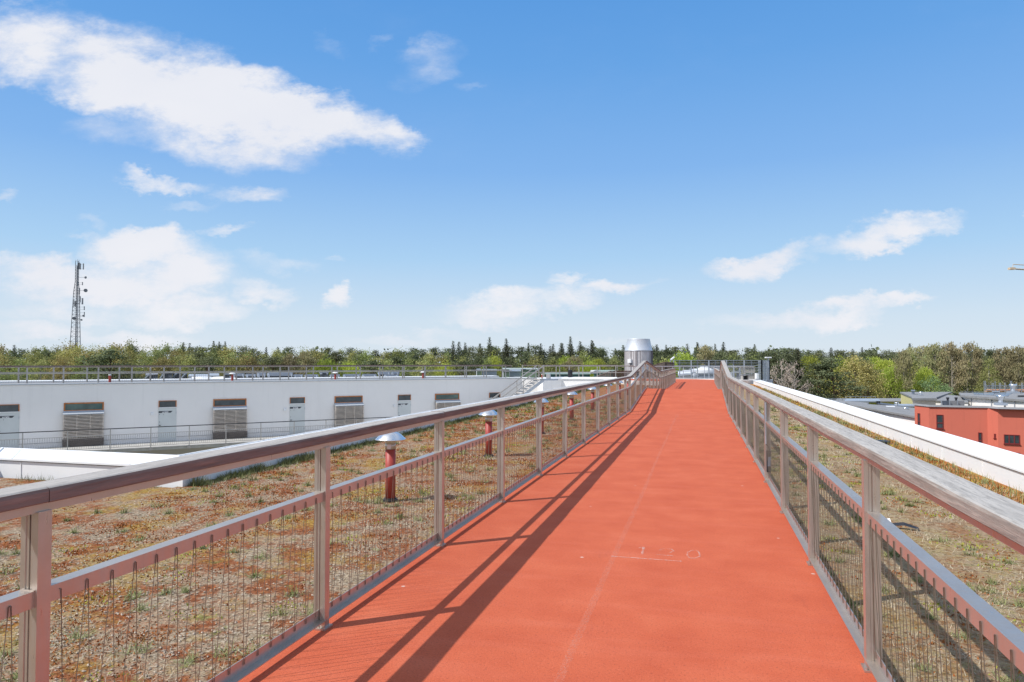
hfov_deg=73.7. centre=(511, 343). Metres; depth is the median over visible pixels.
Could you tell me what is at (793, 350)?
pine tree
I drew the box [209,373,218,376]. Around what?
roofed building
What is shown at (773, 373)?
bare tree
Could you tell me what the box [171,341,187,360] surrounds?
birch tree
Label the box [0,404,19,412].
window
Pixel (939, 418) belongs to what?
window
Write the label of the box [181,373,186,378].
rooftop stair house
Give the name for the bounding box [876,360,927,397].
oak tree
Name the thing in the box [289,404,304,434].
door
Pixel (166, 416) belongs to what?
door
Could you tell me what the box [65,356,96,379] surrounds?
birch tree
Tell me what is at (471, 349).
pine tree
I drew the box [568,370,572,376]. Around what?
litter bin
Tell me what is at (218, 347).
pine tree
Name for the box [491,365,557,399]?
steel stair
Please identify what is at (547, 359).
pine tree
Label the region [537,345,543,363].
spruce tree
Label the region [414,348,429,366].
pine tree
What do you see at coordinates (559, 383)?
plaza block
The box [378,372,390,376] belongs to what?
roofed building
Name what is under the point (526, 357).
pine tree
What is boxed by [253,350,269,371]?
pine tree
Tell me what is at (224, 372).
roof railing
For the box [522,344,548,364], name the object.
pine tree
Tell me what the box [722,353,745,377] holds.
birch tree
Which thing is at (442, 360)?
oak tree
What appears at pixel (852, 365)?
oak tree
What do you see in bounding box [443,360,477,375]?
pine tree
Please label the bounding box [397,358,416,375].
birch tree
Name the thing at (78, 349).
oak tree
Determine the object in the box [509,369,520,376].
shed
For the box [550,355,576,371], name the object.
willow tree
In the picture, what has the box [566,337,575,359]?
spruce tree
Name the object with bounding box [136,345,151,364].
birch tree
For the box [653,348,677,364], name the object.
pine tree
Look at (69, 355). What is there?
oak tree
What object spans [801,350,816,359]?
pine tree
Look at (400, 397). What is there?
window
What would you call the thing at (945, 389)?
broadleaf tree
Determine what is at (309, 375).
roofed building
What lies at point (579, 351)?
spruce tree
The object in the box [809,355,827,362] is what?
pine tree
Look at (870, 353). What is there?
pine tree
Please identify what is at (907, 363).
aspen tree
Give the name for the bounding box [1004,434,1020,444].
window
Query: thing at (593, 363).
forest understorey
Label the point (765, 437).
railing post
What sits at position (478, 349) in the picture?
pine tree
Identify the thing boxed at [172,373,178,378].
rooftop stair house
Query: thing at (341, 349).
birch tree
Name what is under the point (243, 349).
pine tree
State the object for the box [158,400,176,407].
window
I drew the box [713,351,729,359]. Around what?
pine tree
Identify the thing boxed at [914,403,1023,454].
red apartment block
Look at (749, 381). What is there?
plaza rim
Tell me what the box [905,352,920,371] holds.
birch tree
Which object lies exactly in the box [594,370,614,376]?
shed
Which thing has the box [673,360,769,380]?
roof railings
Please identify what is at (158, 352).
birch tree
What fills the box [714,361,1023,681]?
railing
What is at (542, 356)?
spruce tree
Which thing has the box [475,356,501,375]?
birch tree
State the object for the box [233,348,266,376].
oak tree
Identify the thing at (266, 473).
rust moss
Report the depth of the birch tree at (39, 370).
205.24 m
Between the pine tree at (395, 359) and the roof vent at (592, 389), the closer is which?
the roof vent at (592, 389)
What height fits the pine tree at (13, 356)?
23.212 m
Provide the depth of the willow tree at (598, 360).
211.25 m
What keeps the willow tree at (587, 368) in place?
on the ground
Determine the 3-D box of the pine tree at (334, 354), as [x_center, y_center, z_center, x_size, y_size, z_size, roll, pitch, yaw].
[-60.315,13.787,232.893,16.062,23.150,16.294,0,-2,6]
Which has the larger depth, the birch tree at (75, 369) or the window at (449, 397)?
the birch tree at (75, 369)
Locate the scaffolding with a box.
[984,381,1023,392]
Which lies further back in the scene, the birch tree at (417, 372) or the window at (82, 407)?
the birch tree at (417, 372)
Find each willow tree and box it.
[304,353,343,376]
[339,361,368,376]
[431,358,460,375]
[481,352,503,376]
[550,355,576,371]
[577,355,599,376]
[591,357,607,375]
[666,346,696,376]
[788,355,821,391]
[827,358,874,395]
[863,358,906,396]
[865,356,883,396]
[873,365,913,397]
[910,366,942,391]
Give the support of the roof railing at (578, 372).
on the plaza block at (559, 383)
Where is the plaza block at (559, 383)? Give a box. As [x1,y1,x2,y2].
[537,377,616,391]
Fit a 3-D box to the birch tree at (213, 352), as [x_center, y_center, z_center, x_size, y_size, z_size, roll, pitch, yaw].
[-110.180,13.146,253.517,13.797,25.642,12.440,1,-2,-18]
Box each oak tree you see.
[0,344,10,361]
[0,352,20,376]
[38,346,88,379]
[41,354,79,379]
[45,342,97,369]
[47,338,84,360]
[59,347,102,379]
[90,346,104,359]
[95,343,145,376]
[106,342,124,352]
[138,355,187,378]
[162,346,182,368]
[175,347,193,364]
[207,354,245,376]
[216,345,242,364]
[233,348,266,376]
[309,350,328,369]
[430,353,456,374]
[805,369,835,397]
[829,352,888,397]
[848,361,890,397]
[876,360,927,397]
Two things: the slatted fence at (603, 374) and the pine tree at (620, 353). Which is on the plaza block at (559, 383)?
the slatted fence at (603, 374)
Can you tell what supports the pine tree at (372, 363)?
on the ground
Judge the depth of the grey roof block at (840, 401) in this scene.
96.31 m
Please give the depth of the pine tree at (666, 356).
221.20 m
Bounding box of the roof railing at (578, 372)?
[543,365,633,376]
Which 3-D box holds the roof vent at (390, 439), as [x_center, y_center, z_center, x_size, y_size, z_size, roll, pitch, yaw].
[-1.671,1.692,9.389,0.424,0.980,0.424,0,-2,15]
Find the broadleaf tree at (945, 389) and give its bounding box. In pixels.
[915,374,955,394]
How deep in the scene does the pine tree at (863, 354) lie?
263.74 m
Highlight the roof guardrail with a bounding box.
[845,396,875,398]
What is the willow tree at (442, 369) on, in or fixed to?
on the ground
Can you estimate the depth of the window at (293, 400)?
46.31 m
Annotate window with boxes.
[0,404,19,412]
[63,402,103,414]
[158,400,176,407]
[213,398,247,409]
[290,397,304,403]
[334,396,363,405]
[398,395,410,400]
[435,393,460,402]
[489,392,499,397]
[917,413,919,424]
[936,415,943,428]
[978,432,981,442]
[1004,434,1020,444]
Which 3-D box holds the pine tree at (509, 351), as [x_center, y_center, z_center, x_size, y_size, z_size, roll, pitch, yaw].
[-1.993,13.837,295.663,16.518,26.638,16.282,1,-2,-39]
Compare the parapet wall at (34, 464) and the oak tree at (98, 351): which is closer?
the parapet wall at (34, 464)
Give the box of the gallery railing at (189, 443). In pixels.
[0,417,389,451]
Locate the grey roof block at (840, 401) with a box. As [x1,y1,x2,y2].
[832,400,868,404]
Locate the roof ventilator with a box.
[624,339,652,375]
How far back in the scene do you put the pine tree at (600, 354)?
267.44 m
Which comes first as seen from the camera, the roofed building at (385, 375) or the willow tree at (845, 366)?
the roofed building at (385, 375)
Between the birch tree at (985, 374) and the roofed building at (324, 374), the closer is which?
the roofed building at (324, 374)
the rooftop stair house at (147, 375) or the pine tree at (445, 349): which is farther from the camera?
the pine tree at (445, 349)
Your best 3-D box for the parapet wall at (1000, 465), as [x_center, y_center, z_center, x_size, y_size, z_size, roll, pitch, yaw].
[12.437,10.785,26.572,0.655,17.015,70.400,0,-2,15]
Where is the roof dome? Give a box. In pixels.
[696,368,712,375]
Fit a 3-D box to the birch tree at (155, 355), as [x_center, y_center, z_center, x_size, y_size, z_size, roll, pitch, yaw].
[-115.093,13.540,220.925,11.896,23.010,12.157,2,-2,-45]
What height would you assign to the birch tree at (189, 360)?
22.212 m
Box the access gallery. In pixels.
[29,435,287,454]
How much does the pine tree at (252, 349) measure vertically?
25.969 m
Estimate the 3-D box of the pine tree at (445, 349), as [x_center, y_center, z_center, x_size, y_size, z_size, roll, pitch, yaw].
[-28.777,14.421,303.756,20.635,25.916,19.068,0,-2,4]
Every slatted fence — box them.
[596,371,608,376]
[610,371,648,377]
[652,362,664,375]
[663,362,673,374]
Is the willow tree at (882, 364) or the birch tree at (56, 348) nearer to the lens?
the willow tree at (882, 364)
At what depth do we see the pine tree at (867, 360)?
197.81 m
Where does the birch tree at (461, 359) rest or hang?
on the ground
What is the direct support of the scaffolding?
on the ground
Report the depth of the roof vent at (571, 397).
22.69 m
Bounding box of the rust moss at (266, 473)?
[0,399,1020,681]
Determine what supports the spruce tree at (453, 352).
on the ground
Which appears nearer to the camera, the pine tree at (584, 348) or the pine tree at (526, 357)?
the pine tree at (526, 357)
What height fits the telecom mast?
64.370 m
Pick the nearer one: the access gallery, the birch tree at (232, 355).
the access gallery
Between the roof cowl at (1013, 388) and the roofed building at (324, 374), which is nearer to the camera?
the roofed building at (324, 374)
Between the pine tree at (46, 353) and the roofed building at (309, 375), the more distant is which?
the pine tree at (46, 353)
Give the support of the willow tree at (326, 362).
on the ground
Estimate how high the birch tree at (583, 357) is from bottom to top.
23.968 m
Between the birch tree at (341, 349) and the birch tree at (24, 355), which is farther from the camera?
the birch tree at (341, 349)
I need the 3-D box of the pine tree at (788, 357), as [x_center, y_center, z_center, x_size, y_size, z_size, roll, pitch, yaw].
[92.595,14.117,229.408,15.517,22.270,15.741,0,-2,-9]
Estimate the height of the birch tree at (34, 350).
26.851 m
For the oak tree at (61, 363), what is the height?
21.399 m
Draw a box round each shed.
[476,369,480,375]
[482,369,496,375]
[503,368,537,377]
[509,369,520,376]
[544,373,589,376]
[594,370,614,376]
[678,371,690,376]
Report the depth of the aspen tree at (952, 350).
191.24 m
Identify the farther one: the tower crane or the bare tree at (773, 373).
the tower crane
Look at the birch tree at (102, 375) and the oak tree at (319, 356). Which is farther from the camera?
the oak tree at (319, 356)
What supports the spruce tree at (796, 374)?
on the ground
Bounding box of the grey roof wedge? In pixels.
[936,395,967,405]
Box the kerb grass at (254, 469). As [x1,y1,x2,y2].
[8,383,614,490]
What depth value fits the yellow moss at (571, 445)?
8.05 m
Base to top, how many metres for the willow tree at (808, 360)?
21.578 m
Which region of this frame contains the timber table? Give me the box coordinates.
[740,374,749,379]
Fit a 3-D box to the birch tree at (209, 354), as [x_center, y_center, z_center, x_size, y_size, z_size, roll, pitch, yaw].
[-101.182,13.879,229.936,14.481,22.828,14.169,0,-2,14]
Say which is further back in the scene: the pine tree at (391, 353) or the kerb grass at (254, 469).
the pine tree at (391, 353)
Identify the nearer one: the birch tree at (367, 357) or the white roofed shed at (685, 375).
the white roofed shed at (685, 375)
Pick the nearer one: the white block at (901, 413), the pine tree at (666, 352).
the white block at (901, 413)
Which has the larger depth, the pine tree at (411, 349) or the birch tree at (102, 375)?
the pine tree at (411, 349)
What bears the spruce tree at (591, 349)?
on the ground
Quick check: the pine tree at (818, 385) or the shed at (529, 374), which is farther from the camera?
the pine tree at (818, 385)
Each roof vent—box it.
[375,432,405,502]
[479,410,496,456]
[534,398,548,433]
[567,392,577,418]
[588,387,595,410]
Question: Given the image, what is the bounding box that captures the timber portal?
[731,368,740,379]
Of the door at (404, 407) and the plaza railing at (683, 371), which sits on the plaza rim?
the plaza railing at (683, 371)
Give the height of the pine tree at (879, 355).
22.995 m
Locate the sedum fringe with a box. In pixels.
[752,385,1023,503]
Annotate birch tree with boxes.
[0,354,31,379]
[0,361,15,380]
[7,357,33,379]
[20,352,33,369]
[20,352,46,379]
[23,347,44,363]
[24,358,51,379]
[41,348,65,379]
[47,344,60,354]
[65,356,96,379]
[89,353,116,379]
[99,343,120,358]
[111,352,138,378]
[117,338,141,374]
[128,353,153,374]
[130,358,160,378]
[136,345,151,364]
[137,349,149,362]
[144,350,169,373]
[145,345,168,369]
[146,344,164,376]
[159,342,174,357]
[170,354,186,375]
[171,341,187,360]
[177,353,200,378]
[198,351,223,376]
[201,347,224,363]
[219,351,245,373]
[256,352,278,377]
[268,348,282,371]
[337,348,346,362]
[343,348,369,373]
[344,349,362,363]
[360,347,383,374]
[365,356,381,373]
[377,351,392,369]
[377,358,405,375]
[390,347,408,367]
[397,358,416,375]
[403,351,419,369]
[409,360,433,375]
[417,350,439,373]
[419,354,437,375]
[440,351,453,364]
[452,355,473,375]
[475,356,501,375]
[520,356,548,376]
[522,353,546,377]
[540,356,563,374]
[575,350,594,364]
[605,354,621,376]
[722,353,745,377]
[746,352,762,372]
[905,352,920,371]
[953,361,976,393]
[971,357,1003,392]
[975,356,1006,392]
[996,360,1016,388]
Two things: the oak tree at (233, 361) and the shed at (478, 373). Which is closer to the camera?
the shed at (478, 373)
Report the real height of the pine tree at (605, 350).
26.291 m
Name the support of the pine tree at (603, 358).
on the ground
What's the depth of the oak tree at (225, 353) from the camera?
263.79 m
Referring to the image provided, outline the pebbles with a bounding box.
[0,443,561,681]
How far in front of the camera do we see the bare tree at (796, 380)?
162.77 m
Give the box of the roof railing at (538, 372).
[522,365,617,378]
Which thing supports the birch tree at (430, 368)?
on the ground
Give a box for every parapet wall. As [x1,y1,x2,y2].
[0,380,601,487]
[753,380,1023,491]
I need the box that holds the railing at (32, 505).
[0,361,675,681]
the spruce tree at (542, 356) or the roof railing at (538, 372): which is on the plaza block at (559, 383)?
the roof railing at (538, 372)
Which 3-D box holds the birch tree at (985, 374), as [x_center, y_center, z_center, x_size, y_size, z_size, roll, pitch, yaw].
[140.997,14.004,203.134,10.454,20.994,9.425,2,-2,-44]
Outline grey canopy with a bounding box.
[912,397,936,404]
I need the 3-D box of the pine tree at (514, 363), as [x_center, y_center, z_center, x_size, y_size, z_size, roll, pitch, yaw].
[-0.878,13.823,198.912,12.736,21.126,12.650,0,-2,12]
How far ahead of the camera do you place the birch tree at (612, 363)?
198.49 m
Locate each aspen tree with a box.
[280,353,302,374]
[294,350,318,375]
[560,355,582,371]
[696,345,715,364]
[891,349,917,391]
[901,344,924,374]
[915,345,925,359]
[917,341,952,382]
[932,341,972,393]
[939,357,966,391]
[960,341,990,391]
[983,346,1023,388]
[1000,345,1023,388]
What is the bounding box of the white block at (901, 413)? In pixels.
[845,402,914,423]
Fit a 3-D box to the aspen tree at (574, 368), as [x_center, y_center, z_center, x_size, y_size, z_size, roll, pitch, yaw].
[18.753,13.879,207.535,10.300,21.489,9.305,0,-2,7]
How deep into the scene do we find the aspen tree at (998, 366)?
188.93 m
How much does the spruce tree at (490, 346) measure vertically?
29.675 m
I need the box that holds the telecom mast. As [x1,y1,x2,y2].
[70,260,87,351]
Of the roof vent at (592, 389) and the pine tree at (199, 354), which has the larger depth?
the pine tree at (199, 354)
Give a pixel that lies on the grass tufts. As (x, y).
(398, 504)
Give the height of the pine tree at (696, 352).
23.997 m
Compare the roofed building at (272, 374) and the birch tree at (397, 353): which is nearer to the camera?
the roofed building at (272, 374)
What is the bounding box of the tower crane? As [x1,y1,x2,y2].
[1008,264,1023,269]
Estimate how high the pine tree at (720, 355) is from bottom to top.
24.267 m
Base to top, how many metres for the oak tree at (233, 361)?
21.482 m
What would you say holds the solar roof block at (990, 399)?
on the ground
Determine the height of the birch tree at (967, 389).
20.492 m
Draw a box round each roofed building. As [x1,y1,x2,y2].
[188,374,207,378]
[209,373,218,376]
[234,373,243,377]
[245,374,256,377]
[257,373,265,377]
[267,372,292,377]
[304,374,318,376]
[319,372,328,376]
[343,374,359,376]
[362,374,376,376]
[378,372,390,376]
[384,374,398,376]
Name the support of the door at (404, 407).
in the terrace house row
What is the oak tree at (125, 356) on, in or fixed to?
on the ground
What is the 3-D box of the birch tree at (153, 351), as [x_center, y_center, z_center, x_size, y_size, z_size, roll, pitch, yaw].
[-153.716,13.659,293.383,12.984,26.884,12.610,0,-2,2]
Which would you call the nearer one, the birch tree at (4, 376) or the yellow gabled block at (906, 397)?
the yellow gabled block at (906, 397)
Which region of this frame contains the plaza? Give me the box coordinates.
[631,379,713,381]
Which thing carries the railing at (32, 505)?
on the path
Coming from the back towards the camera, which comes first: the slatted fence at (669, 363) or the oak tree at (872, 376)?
the oak tree at (872, 376)
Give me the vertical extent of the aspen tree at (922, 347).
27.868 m
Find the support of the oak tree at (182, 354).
on the ground
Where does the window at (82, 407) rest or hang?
in the terrace house row
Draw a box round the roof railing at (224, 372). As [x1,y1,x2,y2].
[0,365,511,383]
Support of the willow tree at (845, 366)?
on the ground
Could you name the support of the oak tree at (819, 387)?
on the ground
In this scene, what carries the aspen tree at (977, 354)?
on the ground
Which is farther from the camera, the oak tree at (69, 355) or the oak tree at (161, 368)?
the oak tree at (69, 355)
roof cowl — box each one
[994,395,1007,405]
[1006,384,1019,393]
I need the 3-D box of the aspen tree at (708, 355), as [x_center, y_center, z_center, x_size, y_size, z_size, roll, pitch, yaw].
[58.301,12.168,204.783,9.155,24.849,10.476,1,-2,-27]
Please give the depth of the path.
4.69 m
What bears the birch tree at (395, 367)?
on the ground
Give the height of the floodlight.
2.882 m
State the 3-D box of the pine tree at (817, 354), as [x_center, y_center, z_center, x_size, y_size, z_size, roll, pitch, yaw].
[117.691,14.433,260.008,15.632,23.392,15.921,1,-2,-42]
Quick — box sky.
[0,0,1023,364]
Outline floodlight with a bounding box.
[765,357,771,381]
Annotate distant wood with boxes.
[2,344,984,394]
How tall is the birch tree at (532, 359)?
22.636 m
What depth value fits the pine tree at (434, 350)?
299.53 m
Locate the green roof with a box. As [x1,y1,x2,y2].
[0,384,1023,681]
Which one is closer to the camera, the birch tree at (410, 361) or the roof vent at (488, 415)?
the roof vent at (488, 415)
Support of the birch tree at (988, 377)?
on the ground
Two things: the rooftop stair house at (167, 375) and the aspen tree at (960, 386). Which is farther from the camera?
the aspen tree at (960, 386)
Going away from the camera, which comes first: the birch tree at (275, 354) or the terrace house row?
the terrace house row
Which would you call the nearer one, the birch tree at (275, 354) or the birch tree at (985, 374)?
the birch tree at (985, 374)
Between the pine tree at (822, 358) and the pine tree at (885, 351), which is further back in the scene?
the pine tree at (885, 351)
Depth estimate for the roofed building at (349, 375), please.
112.01 m
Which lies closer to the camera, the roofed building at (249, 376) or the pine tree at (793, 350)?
the roofed building at (249, 376)
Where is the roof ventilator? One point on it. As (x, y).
(637, 352)
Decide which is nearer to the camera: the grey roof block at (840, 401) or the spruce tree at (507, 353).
the grey roof block at (840, 401)
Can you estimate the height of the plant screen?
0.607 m
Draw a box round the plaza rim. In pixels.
[621,378,754,384]
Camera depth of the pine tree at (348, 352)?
304.11 m
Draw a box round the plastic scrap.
[887,518,918,529]
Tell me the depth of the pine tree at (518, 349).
292.64 m
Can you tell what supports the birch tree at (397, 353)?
on the ground
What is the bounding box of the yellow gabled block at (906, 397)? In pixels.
[900,392,951,403]
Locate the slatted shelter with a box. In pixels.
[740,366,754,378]
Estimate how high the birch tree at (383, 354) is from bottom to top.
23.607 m
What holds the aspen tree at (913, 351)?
on the ground
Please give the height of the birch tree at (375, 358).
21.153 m
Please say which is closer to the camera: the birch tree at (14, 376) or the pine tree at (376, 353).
the birch tree at (14, 376)
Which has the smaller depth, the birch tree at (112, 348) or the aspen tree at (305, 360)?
the aspen tree at (305, 360)
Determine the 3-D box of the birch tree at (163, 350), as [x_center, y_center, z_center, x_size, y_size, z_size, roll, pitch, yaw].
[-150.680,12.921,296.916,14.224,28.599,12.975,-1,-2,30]
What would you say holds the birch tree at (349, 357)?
on the ground
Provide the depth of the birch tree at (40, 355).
236.51 m
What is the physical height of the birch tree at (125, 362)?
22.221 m
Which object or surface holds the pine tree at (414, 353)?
on the ground
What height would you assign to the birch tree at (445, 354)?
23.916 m
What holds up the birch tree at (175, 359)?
on the ground
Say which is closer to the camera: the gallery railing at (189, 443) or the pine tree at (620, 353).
the gallery railing at (189, 443)
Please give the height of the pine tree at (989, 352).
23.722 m
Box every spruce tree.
[8,345,17,362]
[449,341,457,364]
[453,342,461,358]
[484,338,492,358]
[500,338,511,363]
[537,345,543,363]
[537,350,548,377]
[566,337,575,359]
[576,341,583,357]
[585,340,594,362]
[782,348,817,395]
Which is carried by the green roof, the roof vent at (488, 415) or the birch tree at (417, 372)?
the roof vent at (488, 415)
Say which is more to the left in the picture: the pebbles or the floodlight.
the pebbles
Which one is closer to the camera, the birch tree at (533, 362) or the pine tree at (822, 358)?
the birch tree at (533, 362)
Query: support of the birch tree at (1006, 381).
on the ground
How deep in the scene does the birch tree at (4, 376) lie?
198.21 m
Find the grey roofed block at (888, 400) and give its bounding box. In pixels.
[836,398,900,403]
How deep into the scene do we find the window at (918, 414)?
71.82 m
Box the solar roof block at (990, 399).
[959,393,1023,406]
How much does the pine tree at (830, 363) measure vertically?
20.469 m
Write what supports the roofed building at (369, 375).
on the ground
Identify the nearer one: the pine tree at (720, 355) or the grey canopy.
the grey canopy
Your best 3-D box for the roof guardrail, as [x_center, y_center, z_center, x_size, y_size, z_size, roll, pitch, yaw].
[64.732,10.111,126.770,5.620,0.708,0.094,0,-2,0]
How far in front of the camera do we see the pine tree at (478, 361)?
232.09 m
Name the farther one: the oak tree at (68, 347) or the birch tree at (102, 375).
the oak tree at (68, 347)
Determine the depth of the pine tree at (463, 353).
267.78 m
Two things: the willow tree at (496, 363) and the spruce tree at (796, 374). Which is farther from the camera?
the willow tree at (496, 363)
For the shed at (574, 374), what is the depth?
95.91 m
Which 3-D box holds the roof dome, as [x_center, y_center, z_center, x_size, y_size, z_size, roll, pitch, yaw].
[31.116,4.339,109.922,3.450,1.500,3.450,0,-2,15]
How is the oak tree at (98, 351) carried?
on the ground
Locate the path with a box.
[239,382,876,681]
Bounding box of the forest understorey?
[1,362,1023,397]
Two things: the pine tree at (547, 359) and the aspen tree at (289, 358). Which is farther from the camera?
the pine tree at (547, 359)
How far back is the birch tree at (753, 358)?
234.95 m
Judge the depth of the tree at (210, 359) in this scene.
203.07 m
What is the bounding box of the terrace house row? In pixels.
[0,375,536,448]
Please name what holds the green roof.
on the apartment block
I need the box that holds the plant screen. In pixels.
[941,400,963,405]
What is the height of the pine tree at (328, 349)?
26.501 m
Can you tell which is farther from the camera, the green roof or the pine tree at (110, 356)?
the pine tree at (110, 356)
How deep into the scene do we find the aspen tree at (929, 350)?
194.27 m
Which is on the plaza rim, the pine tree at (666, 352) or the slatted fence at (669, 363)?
the slatted fence at (669, 363)
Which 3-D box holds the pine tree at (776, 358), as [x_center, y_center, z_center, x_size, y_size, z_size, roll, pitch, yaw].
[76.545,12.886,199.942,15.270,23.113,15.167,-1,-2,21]
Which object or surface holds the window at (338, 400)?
in the terrace house row
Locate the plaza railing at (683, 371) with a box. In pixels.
[629,366,713,377]
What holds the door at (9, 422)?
in the terrace house row
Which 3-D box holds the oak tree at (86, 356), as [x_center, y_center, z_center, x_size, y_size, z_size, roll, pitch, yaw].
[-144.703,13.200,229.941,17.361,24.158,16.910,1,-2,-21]
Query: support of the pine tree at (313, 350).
on the ground
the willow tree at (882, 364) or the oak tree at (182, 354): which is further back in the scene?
the oak tree at (182, 354)
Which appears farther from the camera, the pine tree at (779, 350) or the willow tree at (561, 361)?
the pine tree at (779, 350)
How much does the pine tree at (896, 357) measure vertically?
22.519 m
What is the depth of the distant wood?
322.63 m
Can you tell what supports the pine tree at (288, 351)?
on the ground
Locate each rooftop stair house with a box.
[145,373,157,378]
[160,373,171,378]
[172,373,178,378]
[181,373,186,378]
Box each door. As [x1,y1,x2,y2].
[0,412,18,447]
[158,408,176,441]
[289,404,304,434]
[398,401,410,415]
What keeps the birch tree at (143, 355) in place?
on the ground
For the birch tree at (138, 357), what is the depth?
231.47 m
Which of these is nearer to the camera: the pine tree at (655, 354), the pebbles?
the pebbles
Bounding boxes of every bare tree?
[770,359,796,388]
[781,361,813,393]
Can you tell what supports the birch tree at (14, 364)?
on the ground
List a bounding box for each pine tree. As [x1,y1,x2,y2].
[6,348,30,360]
[7,352,32,364]
[23,349,60,369]
[74,348,143,379]
[178,350,215,370]
[182,346,199,358]
[186,345,212,358]
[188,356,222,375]
[207,345,232,358]
[235,345,252,359]
[244,347,263,360]
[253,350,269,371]
[258,355,288,373]
[274,346,298,362]
[291,354,318,374]
[305,347,321,353]
[318,347,337,361]
[323,351,349,369]
[339,346,356,361]
[361,359,383,376]
[369,350,382,360]
[382,351,393,364]
[386,355,407,369]
[401,351,423,369]
[407,346,417,364]
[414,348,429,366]
[424,347,443,370]
[438,347,452,361]
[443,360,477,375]
[451,349,473,375]
[464,346,476,371]
[466,347,492,374]
[468,356,486,375]
[483,348,504,364]
[497,345,520,362]
[499,356,518,367]
[508,346,527,365]
[517,350,536,367]
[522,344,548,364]
[541,356,560,370]
[546,351,569,369]
[565,346,593,360]
[591,348,608,368]
[593,356,611,369]
[595,346,609,359]
[607,349,623,368]
[652,348,659,362]
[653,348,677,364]
[655,353,680,364]
[669,346,688,356]
[692,351,705,357]
[712,350,729,359]
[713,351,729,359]
[724,350,746,359]
[738,347,761,372]
[754,351,782,371]
[760,349,791,384]
[773,347,795,369]
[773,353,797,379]
[780,348,801,372]
[791,362,840,399]
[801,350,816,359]
[802,356,872,399]
[805,351,832,358]
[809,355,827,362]
[825,348,846,362]
[838,350,858,362]
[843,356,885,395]
[858,350,869,357]
[864,349,876,358]
[868,353,884,360]
[878,349,893,360]
[883,351,898,364]
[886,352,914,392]
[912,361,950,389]
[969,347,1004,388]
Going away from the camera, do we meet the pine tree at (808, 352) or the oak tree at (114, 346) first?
the pine tree at (808, 352)
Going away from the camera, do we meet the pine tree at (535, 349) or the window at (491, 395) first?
the window at (491, 395)
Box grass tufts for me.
[0,396,1023,681]
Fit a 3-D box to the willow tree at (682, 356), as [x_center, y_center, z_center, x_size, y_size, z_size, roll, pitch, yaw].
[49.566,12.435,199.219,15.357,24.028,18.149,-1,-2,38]
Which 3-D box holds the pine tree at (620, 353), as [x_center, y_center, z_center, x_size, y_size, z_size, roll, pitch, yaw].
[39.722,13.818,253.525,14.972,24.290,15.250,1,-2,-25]
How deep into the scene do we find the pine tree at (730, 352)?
261.17 m
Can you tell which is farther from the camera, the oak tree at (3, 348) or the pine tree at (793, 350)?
the oak tree at (3, 348)
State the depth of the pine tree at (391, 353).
299.90 m
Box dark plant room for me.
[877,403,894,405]
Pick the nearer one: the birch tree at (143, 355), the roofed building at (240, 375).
the roofed building at (240, 375)
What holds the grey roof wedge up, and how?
on the ground
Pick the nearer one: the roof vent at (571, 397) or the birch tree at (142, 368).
the roof vent at (571, 397)
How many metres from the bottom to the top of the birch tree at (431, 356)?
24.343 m
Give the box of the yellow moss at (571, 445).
[1,399,1023,681]
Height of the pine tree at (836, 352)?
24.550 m
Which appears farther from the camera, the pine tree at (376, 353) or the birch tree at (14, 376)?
the pine tree at (376, 353)
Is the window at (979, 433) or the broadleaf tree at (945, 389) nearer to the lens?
the window at (979, 433)
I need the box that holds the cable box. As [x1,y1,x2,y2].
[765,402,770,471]
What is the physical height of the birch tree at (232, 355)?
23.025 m
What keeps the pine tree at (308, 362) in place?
on the ground
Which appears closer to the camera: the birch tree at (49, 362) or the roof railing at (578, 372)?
the roof railing at (578, 372)
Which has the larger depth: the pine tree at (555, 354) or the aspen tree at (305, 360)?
the pine tree at (555, 354)
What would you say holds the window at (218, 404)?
in the terrace house row
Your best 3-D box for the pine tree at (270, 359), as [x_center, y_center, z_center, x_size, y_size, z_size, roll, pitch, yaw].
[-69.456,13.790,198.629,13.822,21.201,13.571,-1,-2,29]

